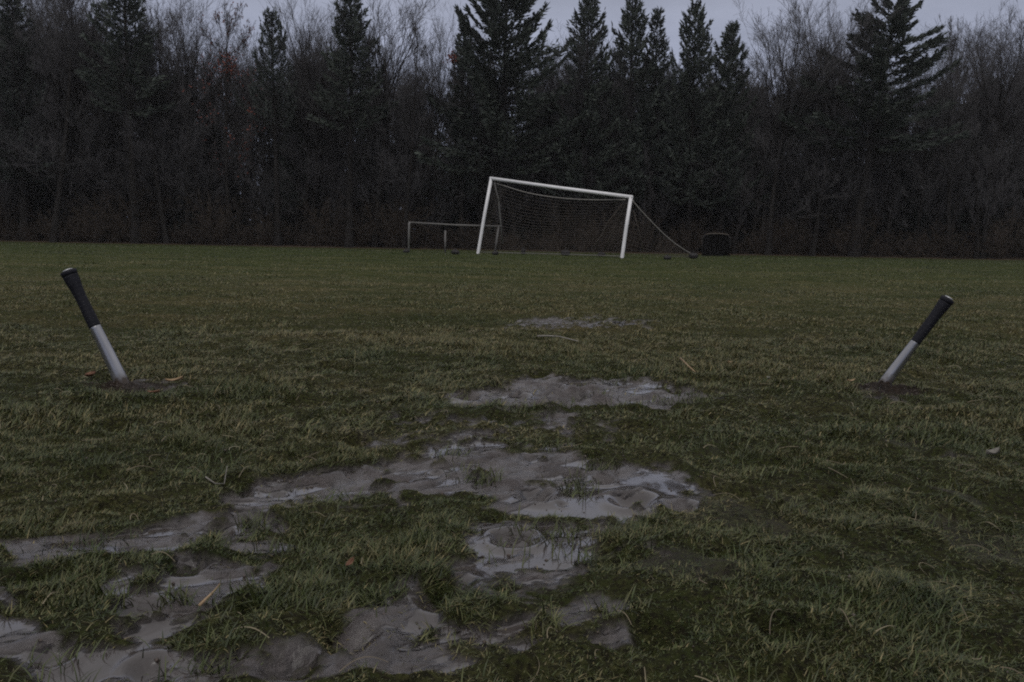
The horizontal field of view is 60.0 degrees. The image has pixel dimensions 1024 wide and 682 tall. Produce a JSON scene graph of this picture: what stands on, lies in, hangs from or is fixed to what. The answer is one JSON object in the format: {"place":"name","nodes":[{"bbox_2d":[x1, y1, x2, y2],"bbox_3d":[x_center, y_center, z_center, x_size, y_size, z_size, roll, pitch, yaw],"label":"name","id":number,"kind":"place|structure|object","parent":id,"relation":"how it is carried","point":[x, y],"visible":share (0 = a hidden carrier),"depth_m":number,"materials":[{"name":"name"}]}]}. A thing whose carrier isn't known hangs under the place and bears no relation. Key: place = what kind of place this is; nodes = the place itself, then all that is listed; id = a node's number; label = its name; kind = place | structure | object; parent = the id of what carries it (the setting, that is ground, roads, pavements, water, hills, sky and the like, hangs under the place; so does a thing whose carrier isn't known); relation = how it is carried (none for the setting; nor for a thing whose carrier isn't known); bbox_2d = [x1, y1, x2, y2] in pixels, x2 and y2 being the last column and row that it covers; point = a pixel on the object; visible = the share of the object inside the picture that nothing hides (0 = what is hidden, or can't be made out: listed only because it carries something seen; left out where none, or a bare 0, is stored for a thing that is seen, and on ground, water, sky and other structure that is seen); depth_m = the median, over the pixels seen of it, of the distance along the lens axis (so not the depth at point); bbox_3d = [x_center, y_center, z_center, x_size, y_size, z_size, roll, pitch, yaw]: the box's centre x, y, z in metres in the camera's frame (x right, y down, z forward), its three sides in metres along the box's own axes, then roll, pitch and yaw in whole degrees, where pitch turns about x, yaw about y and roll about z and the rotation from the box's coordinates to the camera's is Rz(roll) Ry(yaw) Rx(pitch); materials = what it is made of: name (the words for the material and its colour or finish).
{"place":"outdoors","nodes":[
{"label":"outdoors","id":0,"kind":"place"},
{"bbox_2d":[0,232,1023,681],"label":"ground","id":1,"kind":"structure","parent":0,"point":[296,656],"depth_m":2.65,"materials":[{"name":"soil"}]},
{"bbox_2d":[0,28,59,235],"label":"bare tree","id":2,"kind":"object","parent":1,"relation":"on","point":[27,176],"visible":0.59,"depth_m":46.07,"materials":[{"name":"brown plant"}]},
{"bbox_2d":[0,0,78,240],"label":"spruce","id":3,"kind":"object","parent":1,"relation":"on","point":[15,82],"visible":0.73,"depth_m":45.84,"materials":[{"name":"green plant"}]},
{"bbox_2d":[9,39,93,226],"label":"spruce","id":4,"kind":"object","parent":1,"relation":"on","point":[40,187],"visible":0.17,"depth_m":49.74,"materials":[{"name":"green plant"}]},
{"bbox_2d":[0,0,115,240],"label":"bare tree","id":5,"kind":"object","parent":1,"relation":"on","point":[58,96],"visible":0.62,"depth_m":46.33,"materials":[{"name":"brown plant"}]},
{"bbox_2d":[0,0,119,241],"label":"bare tree","id":6,"kind":"object","parent":1,"relation":"on","point":[53,237],"visible":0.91,"depth_m":45.31,"materials":[{"name":"brown plant"}]},
{"bbox_2d":[45,87,80,241],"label":"bare sapling","id":7,"kind":"object","parent":1,"relation":"on","point":[64,204],"visible":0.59,"depth_m":46.45,"materials":[{"name":"brown plant"}]},
{"bbox_2d":[10,0,150,239],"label":"bare tree","id":8,"kind":"object","parent":1,"relation":"on","point":[38,11],"visible":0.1,"depth_m":50.12,"materials":[{"name":"brown plant"}]},
{"bbox_2d":[60,268,129,382],"bbox_3d":[-1.800,0.038,3.932,0.072,0.774,0.072,-23,5,7],"label":"baseball bat","id":9,"kind":"object","parent":1,"relation":"on","point":[73,282],"visible":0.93,"depth_m":3.90,"materials":[{"name":"metal"}]},
{"bbox_2d":[64,189,130,242],"bbox_3d":[-21.492,-6.535,46.265,3.736,2.998,3.582,-3,8,-29],"label":"bare shrub","id":10,"kind":"object","parent":1,"relation":"on","point":[93,232],"visible":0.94,"depth_m":45.98,"materials":[{"name":"plant"}]},
{"bbox_2d":[52,31,147,240],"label":"bare tree","id":11,"kind":"object","parent":1,"relation":"on","point":[98,196],"visible":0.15,"depth_m":49.34,"materials":[{"name":"brown plant"}]},
{"bbox_2d":[8,0,198,241],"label":"bare tree","id":12,"kind":"object","parent":1,"relation":"on","point":[79,97],"visible":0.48,"depth_m":46.52,"materials":[{"name":"brown plant"}]},
{"bbox_2d":[59,27,202,225],"bbox_3d":[-21.268,-11.597,50.976,7.982,12.247,8.464,-6,10,-42],"label":"bare tree","id":13,"kind":"object","parent":1,"relation":"on","point":[122,173],"visible":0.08,"depth_m":49.54,"materials":[{"name":"brown plant"}]},
{"bbox_2d":[74,0,188,243],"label":"spruce","id":14,"kind":"object","parent":1,"relation":"on","point":[120,42],"visible":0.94,"depth_m":44.23,"materials":[{"name":"green plant"}]},
{"bbox_2d":[120,157,172,241],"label":"young spruce","id":15,"kind":"object","parent":1,"relation":"on","point":[144,196],"visible":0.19,"depth_m":51.45,"materials":[{"name":"plant"}]},
{"bbox_2d":[103,12,200,222],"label":"bare tree","id":16,"kind":"object","parent":1,"relation":"on","point":[167,139],"visible":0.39,"depth_m":47.08,"materials":[{"name":"brown plant"}]},
{"bbox_2d":[106,0,219,243],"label":"bare tree","id":17,"kind":"object","parent":1,"relation":"on","point":[165,236],"visible":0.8,"depth_m":45.31,"materials":[{"name":"brown plant"}]},
{"bbox_2d":[86,27,250,242],"bbox_3d":[-18.324,-11.039,49.329,8.087,11.649,8.399,1,7,-3],"label":"bare tree","id":18,"kind":"object","parent":1,"relation":"on","point":[168,100],"visible":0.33,"depth_m":48.05,"materials":[{"name":"brown plant"}]},
{"bbox_2d":[124,0,240,243],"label":"bare tree","id":19,"kind":"object","parent":1,"relation":"on","point":[182,50],"visible":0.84,"depth_m":45.59,"materials":[{"name":"brown plant"}]},
{"bbox_2d":[146,0,291,242],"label":"bare tree","id":20,"kind":"object","parent":1,"relation":"on","point":[206,108],"visible":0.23,"depth_m":49.81,"materials":[{"name":"brown plant"}]},
{"bbox_2d":[182,0,268,244],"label":"bare tree","id":21,"kind":"object","parent":1,"relation":"on","point":[225,137],"visible":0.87,"depth_m":46.36,"materials":[{"name":"brown plant"}]},
{"bbox_2d":[185,24,297,243],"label":"bare tree","id":22,"kind":"object","parent":1,"relation":"on","point":[245,74],"visible":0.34,"depth_m":49.06,"materials":[{"name":"brown plant"}]},
{"bbox_2d":[181,27,338,243],"bbox_3d":[-13.634,-10.845,48.210,8.669,11.720,7.898,-2,8,-21],"label":"bare tree","id":23,"kind":"object","parent":1,"relation":"on","point":[237,88],"visible":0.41,"depth_m":48.34,"materials":[{"name":"brown plant"}]},
{"bbox_2d":[233,5,304,245],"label":"pine","id":24,"kind":"object","parent":1,"relation":"on","point":[271,46],"visible":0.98,"depth_m":44.72,"materials":[{"name":"green plant"}]},
{"bbox_2d":[231,22,376,243],"bbox_3d":[-11.016,-10.569,46.131,7.360,11.794,7.584,-5,9,-40],"label":"bare tree","id":25,"kind":"object","parent":1,"relation":"on","point":[318,114],"visible":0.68,"depth_m":46.72,"materials":[{"name":"brown plant"}]},
{"bbox_2d":[245,2,367,245],"bbox_3d":[-9.525,-11.256,48.069,7.409,12.759,7.144,-6,10,-43],"label":"bare tree","id":26,"kind":"object","parent":1,"relation":"on","point":[310,193],"visible":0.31,"depth_m":47.78,"materials":[{"name":"brown plant"}]},
{"bbox_2d":[259,0,363,244],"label":"bare tree","id":27,"kind":"object","parent":1,"relation":"on","point":[313,60],"visible":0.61,"depth_m":46.45,"materials":[{"name":"brown plant"}]},
{"bbox_2d":[312,72,380,245],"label":"bare tree","id":28,"kind":"object","parent":1,"relation":"on","point":[355,208],"visible":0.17,"depth_m":49.57,"materials":[{"name":"brown plant"}]},
{"bbox_2d":[305,0,398,247],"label":"spruce","id":29,"kind":"object","parent":1,"relation":"on","point":[363,96],"visible":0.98,"depth_m":44.37,"materials":[{"name":"green plant"}]},
{"bbox_2d":[295,39,409,239],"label":"bare tree","id":30,"kind":"object","parent":1,"relation":"on","point":[347,145],"visible":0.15,"depth_m":49.83,"materials":[{"name":"brown plant"}]},
{"bbox_2d":[338,65,421,246],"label":"bare tree","id":31,"kind":"object","parent":1,"relation":"on","point":[383,188],"visible":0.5,"depth_m":46.53,"materials":[{"name":"brown plant"}]},
{"bbox_2d":[325,0,448,246],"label":"bare tree","id":32,"kind":"object","parent":1,"relation":"on","point":[387,60],"visible":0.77,"depth_m":45.34,"materials":[{"name":"brown plant"}]},
{"bbox_2d":[378,92,410,247],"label":"bare sapling","id":33,"kind":"object","parent":1,"relation":"on","point":[392,194],"visible":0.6,"depth_m":46.47,"materials":[{"name":"brown plant"}]},
{"bbox_2d":[367,7,433,247],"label":"bare tree","id":34,"kind":"object","parent":1,"relation":"on","point":[412,141],"visible":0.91,"depth_m":45.15,"materials":[{"name":"brown plant"}]},
{"bbox_2d":[369,194,437,247],"bbox_3d":[-5.802,-6.255,46.406,3.557,2.977,3.710,-3,8,-31],"label":"bare shrub","id":35,"kind":"object","parent":1,"relation":"on","point":[406,232],"visible":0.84,"depth_m":45.98,"materials":[{"name":"plant"}]},
{"bbox_2d":[373,86,447,223],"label":"bare tree","id":36,"kind":"object","parent":1,"relation":"on","point":[399,135],"visible":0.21,"depth_m":48.88,"materials":[{"name":"brown plant"}]},
{"bbox_2d":[354,60,485,238],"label":"bare tree","id":37,"kind":"object","parent":1,"relation":"on","point":[424,130],"visible":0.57,"depth_m":46.63,"materials":[{"name":"brown plant"}]},
{"bbox_2d":[381,44,460,244],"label":"bare tree","id":38,"kind":"object","parent":1,"relation":"on","point":[420,210],"visible":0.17,"depth_m":49.38,"materials":[{"name":"brown plant"}]},
{"bbox_2d":[413,220,453,248],"bbox_3d":[-3.970,-5.594,46.672,2.491,1.673,1.804,-3,8,-31],"label":"bare shrub","id":39,"kind":"object","parent":1,"relation":"on","point":[435,241],"visible":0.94,"depth_m":46.49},
{"bbox_2d":[391,0,488,247],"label":"bare tree","id":40,"kind":"object","parent":1,"relation":"on","point":[438,80],"visible":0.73,"depth_m":46.12,"materials":[{"name":"brown plant"}]},
{"bbox_2d":[408,221,501,252],"bbox_3d":[-1.797,-3.187,27.832,2.902,1.061,0.884,1,7,-4],"label":"goal","id":41,"kind":"object","parent":1,"relation":"on","point":[498,227],"visible":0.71,"depth_m":27.37,"materials":[{"name":"white paint"}]},
{"bbox_2d":[430,12,493,247],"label":"spruce","id":42,"kind":"object","parent":1,"relation":"on","point":[461,149],"visible":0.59,"depth_m":46.62,"materials":[{"name":"plant"}]},
{"bbox_2d":[437,172,487,244],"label":"young spruce","id":43,"kind":"object","parent":1,"relation":"on","point":[453,227],"visible":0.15,"depth_m":51.47,"materials":[{"name":"plant"}]},
{"bbox_2d":[449,217,491,249],"bbox_3d":[-2.184,-5.546,45.858,2.221,1.821,1.833,4,8,23],"label":"bare shrub","id":44,"kind":"object","parent":1,"relation":"on","point":[472,243],"visible":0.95,"depth_m":45.83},
{"bbox_2d":[440,45,532,248],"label":"bare tree","id":45,"kind":"object","parent":1,"relation":"on","point":[480,209],"visible":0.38,"depth_m":46.48,"materials":[{"name":"brown plant"}]},
{"bbox_2d":[452,125,530,247],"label":"young spruce","id":46,"kind":"object","parent":1,"relation":"on","point":[474,214],"visible":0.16,"depth_m":49.97,"materials":[{"name":"plant"}]},
{"bbox_2d":[484,142,504,239],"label":"bare sapling","id":47,"kind":"object","parent":1,"relation":"on","point":[490,198],"visible":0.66,"depth_m":46.29,"materials":[{"name":"brown plant"}]},
{"bbox_2d":[414,0,592,248],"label":"spruce","id":48,"kind":"object","parent":1,"relation":"on","point":[499,29],"visible":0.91,"depth_m":45.28,"materials":[{"name":"green plant"}]},
{"bbox_2d":[477,96,544,243],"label":"bare tree","id":49,"kind":"object","parent":1,"relation":"on","point":[525,127],"visible":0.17,"depth_m":48.21,"materials":[{"name":"brown plant"}]},
{"bbox_2d":[7,345,1015,681],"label":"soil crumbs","id":50,"kind":"object","parent":1,"relation":"on","point":[443,493],"visible":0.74,"depth_m":2.47,"materials":[{"name":"soil"}]},
{"bbox_2d":[0,266,1023,681],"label":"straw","id":51,"kind":"object","parent":1,"relation":"on","point":[564,446],"visible":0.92,"depth_m":3.41,"materials":[{"name":"plant"}]},
{"bbox_2d":[497,88,534,249],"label":"bare sapling","id":52,"kind":"object","parent":1,"relation":"on","point":[511,197],"visible":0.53,"depth_m":46.78,"materials":[{"name":"brown plant"}]},
{"bbox_2d":[505,145,560,247],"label":"young spruce","id":53,"kind":"object","parent":1,"relation":"on","point":[529,223],"visible":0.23,"depth_m":50.95,"materials":[{"name":"plant"}]},
{"bbox_2d":[520,124,547,249],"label":"bare sapling","id":54,"kind":"object","parent":1,"relation":"on","point":[536,207],"visible":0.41,"depth_m":48.90,"materials":[{"name":"brown plant"}]},
{"bbox_2d":[511,104,570,247],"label":"spruce","id":55,"kind":"object","parent":1,"relation":"on","point":[546,223],"visible":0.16,"depth_m":51.14,"materials":[{"name":"plant"}]},
{"bbox_2d":[519,65,568,249],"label":"bare tree","id":56,"kind":"object","parent":1,"relation":"on","point":[546,174],"visible":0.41,"depth_m":47.99,"materials":[{"name":"brown plant"}]},
{"bbox_2d":[535,19,613,250],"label":"bare tree","id":57,"kind":"object","parent":1,"relation":"on","point":[571,114],"visible":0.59,"depth_m":45.87,"materials":[{"name":"brown plant"}]},
{"bbox_2d":[508,44,644,249],"bbox_3d":[3.696,-10.473,49.145,8.448,11.342,8.066,-1,8,-18],"label":"bare tree","id":58,"kind":"object","parent":1,"relation":"on","point":[557,139],"visible":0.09,"depth_m":49.45,"materials":[{"name":"brown plant"}]},
{"bbox_2d":[476,177,689,257],"bbox_3d":[1.644,-3.564,26.062,6.986,2.549,2.485,5,8,27],"label":"football goal","id":59,"kind":"object","parent":1,"relation":"on","point":[625,228],"visible":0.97,"depth_m":25.92,"materials":[{"name":"white paint"}]},
{"bbox_2d":[533,0,635,250],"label":"spruce","id":60,"kind":"object","parent":1,"relation":"on","point":[583,21],"visible":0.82,"depth_m":45.70,"materials":[{"name":"green plant"}]},
{"bbox_2d":[579,107,611,251],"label":"bare sapling","id":61,"kind":"object","parent":1,"relation":"on","point":[588,181],"visible":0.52,"depth_m":46.71,"materials":[{"name":"brown plant"}]},
{"bbox_2d":[572,209,625,251],"bbox_3d":[4.856,-5.842,46.367,3.160,2.535,3.030,-3,8,-31],"label":"bare shrub","id":62,"kind":"object","parent":1,"relation":"on","point":[599,243],"visible":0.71,"depth_m":46.11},
{"bbox_2d":[562,30,645,250],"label":"bare tree","id":63,"kind":"object","parent":1,"relation":"on","point":[618,57],"visible":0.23,"depth_m":46.29,"materials":[{"name":"brown plant"}]},
{"bbox_2d":[577,54,648,249],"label":"bare tree","id":64,"kind":"object","parent":1,"relation":"on","point":[611,135],"visible":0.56,"depth_m":46.46,"materials":[{"name":"brown plant"}]},
{"bbox_2d":[588,0,679,251],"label":"spruce","id":65,"kind":"object","parent":1,"relation":"on","point":[629,22],"visible":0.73,"depth_m":46.17,"materials":[{"name":"green plant"}]},
{"bbox_2d":[612,208,668,252],"bbox_3d":[6.589,-5.780,46.400,3.071,2.464,2.945,3,8,17],"label":"bare shrub","id":66,"kind":"object","parent":1,"relation":"on","point":[636,241],"visible":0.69,"depth_m":46.38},
{"bbox_2d":[618,6,687,251],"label":"spruce","id":67,"kind":"object","parent":1,"relation":"on","point":[655,44],"visible":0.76,"depth_m":46.24,"materials":[{"name":"plant"}]},
{"bbox_2d":[647,130,669,251],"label":"bare sapling","id":68,"kind":"object","parent":1,"relation":"on","point":[657,206],"visible":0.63,"depth_m":47.11,"materials":[{"name":"brown plant"}]},
{"bbox_2d":[637,44,735,252],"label":"bare tree","id":69,"kind":"object","parent":1,"relation":"on","point":[672,212],"visible":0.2,"depth_m":47.62,"materials":[{"name":"brown plant"}]},
{"bbox_2d":[640,0,743,252],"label":"spruce","id":70,"kind":"object","parent":1,"relation":"on","point":[699,47],"visible":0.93,"depth_m":45.82,"materials":[{"name":"green plant"}]},
{"bbox_2d":[702,233,730,255],"bbox_3d":[9.164,-4.351,40.039,1.281,1.044,0.640,1,7,0],"label":"practice screen","id":71,"kind":"object","parent":1,"relation":"on","point":[715,244],"visible":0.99,"depth_m":39.78,"materials":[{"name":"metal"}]},
{"bbox_2d":[683,90,760,243],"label":"spruce","id":72,"kind":"object","parent":1,"relation":"on","point":[695,215],"visible":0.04,"depth_m":52.49,"materials":[{"name":"plant"}]},
{"bbox_2d":[673,20,771,240],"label":"spruce","id":73,"kind":"object","parent":1,"relation":"on","point":[725,70],"visible":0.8,"depth_m":46.30,"materials":[{"name":"green plant"}]},
{"bbox_2d":[693,63,765,231],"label":"bare tree","id":74,"kind":"object","parent":1,"relation":"on","point":[727,146],"visible":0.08,"depth_m":49.77,"materials":[{"name":"brown plant"}]},
{"bbox_2d":[711,86,778,252],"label":"bare tree","id":75,"kind":"object","parent":1,"relation":"on","point":[745,221],"visible":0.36,"depth_m":48.53,"materials":[{"name":"brown plant"}]},
{"bbox_2d":[714,40,785,250],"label":"bare tree","id":76,"kind":"object","parent":1,"relation":"on","point":[747,229],"visible":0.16,"depth_m":51.42,"materials":[{"name":"brown plant"}]},
{"bbox_2d":[748,86,781,253],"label":"bare sapling","id":77,"kind":"object","parent":1,"relation":"on","point":[759,189],"visible":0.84,"depth_m":46.24,"materials":[{"name":"brown plant"}]},
{"bbox_2d":[735,59,797,252],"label":"bare tree","id":78,"kind":"object","parent":1,"relation":"on","point":[765,172],"visible":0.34,"depth_m":48.08,"materials":[{"name":"brown plant"}]},
{"bbox_2d":[734,76,799,250],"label":"bare tree","id":79,"kind":"object","parent":1,"relation":"on","point":[755,118],"visible":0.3,"depth_m":48.37,"materials":[{"name":"brown plant"}]},
{"bbox_2d":[726,18,862,254],"bbox_3d":[14.743,-10.498,47.776,7.662,12.174,7.883,6,9,34],"label":"bare tree","id":80,"kind":"object","parent":1,"relation":"on","point":[810,225],"visible":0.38,"depth_m":47.40,"materials":[{"name":"brown plant"}]},
{"bbox_2d":[751,46,851,253],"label":"bare tree","id":81,"kind":"object","parent":1,"relation":"on","point":[800,186],"visible":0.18,"depth_m":50.57,"materials":[{"name":"brown plant"}]},
{"bbox_2d":[696,0,907,254],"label":"bare tree","id":82,"kind":"object","parent":1,"relation":"on","point":[785,108],"visible":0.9,"depth_m":44.93,"materials":[{"name":"brown plant"}]},
{"bbox_2d":[769,67,845,247],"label":"bare tree","id":83,"kind":"object","parent":1,"relation":"on","point":[805,194],"visible":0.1,"depth_m":52.20,"materials":[{"name":"brown plant"}]},
{"bbox_2d":[747,10,895,252],"bbox_3d":[18.588,-12.002,53.231,9.156,14.029,9.822,7,9,40],"label":"bare tree","id":84,"kind":"object","parent":1,"relation":"on","point":[832,112],"visible":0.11,"depth_m":52.33,"materials":[{"name":"brown plant"}]},
{"bbox_2d":[779,0,896,255],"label":"bare tree","id":85,"kind":"object","parent":1,"relation":"on","point":[830,104],"visible":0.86,"depth_m":44.41,"materials":[{"name":"brown plant"}]},
{"bbox_2d":[833,72,901,230],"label":"bare tree","id":86,"kind":"object","parent":1,"relation":"on","point":[843,137],"visible":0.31,"depth_m":46.54,"materials":[{"name":"brown plant"}]},
{"bbox_2d":[776,0,971,256],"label":"pine","id":87,"kind":"object","parent":1,"relation":"on","point":[899,26],"visible":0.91,"depth_m":44.24,"materials":[{"name":"green plant"}]},
{"bbox_2d":[836,70,941,245],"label":"bare tree","id":88,"kind":"object","parent":1,"relation":"on","point":[873,167],"visible":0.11,"depth_m":50.03,"materials":[{"name":"brown plant"}]},
{"bbox_2d":[851,67,944,234],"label":"bare tree","id":89,"kind":"object","parent":1,"relation":"on","point":[910,179],"visible":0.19,"depth_m":48.97,"materials":[{"name":"brown plant"}]},
{"bbox_2d":[878,295,953,383],"bbox_3d":[1.806,0.094,4.117,0.064,0.716,0.064,34,10,2],"label":"baseball bat","id":90,"kind":"object","parent":1,"relation":"on","point":[944,304],"visible":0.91,"depth_m":4.08,"materials":[{"name":"metal"}]},
{"bbox_2d":[872,35,980,256],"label":"bare tree","id":91,"kind":"object","parent":1,"relation":"on","point":[927,120],"visible":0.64,"depth_m":45.77,"materials":[{"name":"brown plant"}]},
{"bbox_2d":[902,82,971,256],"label":"bare tree","id":92,"kind":"object","parent":1,"relation":"on","point":[938,180],"visible":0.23,"depth_m":48.94,"materials":[{"name":"brown plant"}]},
{"bbox_2d":[918,21,1011,255],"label":"bare tree","id":93,"kind":"object","parent":1,"relation":"on","point":[968,88],"visible":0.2,"depth_m":51.39,"materials":[{"name":"brown plant"}]},
{"bbox_2d":[919,14,1012,258],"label":"bare tree","id":94,"kind":"object","parent":1,"relation":"on","point":[952,40],"visible":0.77,"depth_m":45.66,"materials":[{"name":"brown plant"}]},
{"bbox_2d":[912,0,1023,213],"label":"bare tree","id":95,"kind":"object","parent":1,"relation":"on","point":[1001,23],"visible":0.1,"depth_m":54.55,"materials":[{"name":"brown plant"}]},
{"bbox_2d":[948,0,1023,258],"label":"bare tree","id":96,"kind":"object","parent":1,"relation":"on","point":[998,116],"visible":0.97,"depth_m":45.54,"materials":[{"name":"brown plant"}]},
{"bbox_2d":[953,70,1020,255],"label":"bare tree","id":97,"kind":"object","parent":1,"relation":"on","point":[978,147],"visible":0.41,"depth_m":49.14,"materials":[{"name":"brown plant"}]},
{"bbox_2d":[955,38,1023,257],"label":"bare tree","id":98,"kind":"object","parent":1,"relation":"on","point":[1003,128],"visible":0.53,"depth_m":48.42,"materials":[{"name":"brown plant"}]},
{"bbox_2d":[971,220,1021,258],"bbox_3d":[25.120,-5.231,46.122,2.612,2.142,2.156,4,8,21],"label":"bare shrub","id":99,"kind":"object","parent":1,"relation":"on","point":[997,254],"visible":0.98,"depth_m":46.00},
{"bbox_2d":[974,205,1023,258],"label":"bare shrub","id":100,"kind":"object","parent":1,"relation":"on","point":[1012,244],"visible":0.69,"depth_m":46.73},
{"bbox_2d":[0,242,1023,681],"bbox_3d":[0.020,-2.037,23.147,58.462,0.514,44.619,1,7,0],"label":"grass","id":101,"kind":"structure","parent":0,"point":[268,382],"depth_m":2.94,"materials":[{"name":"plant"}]},
{"bbox_2d":[0,0,1023,208],"label":"sky","id":102,"kind":"structure","parent":0,"point":[723,12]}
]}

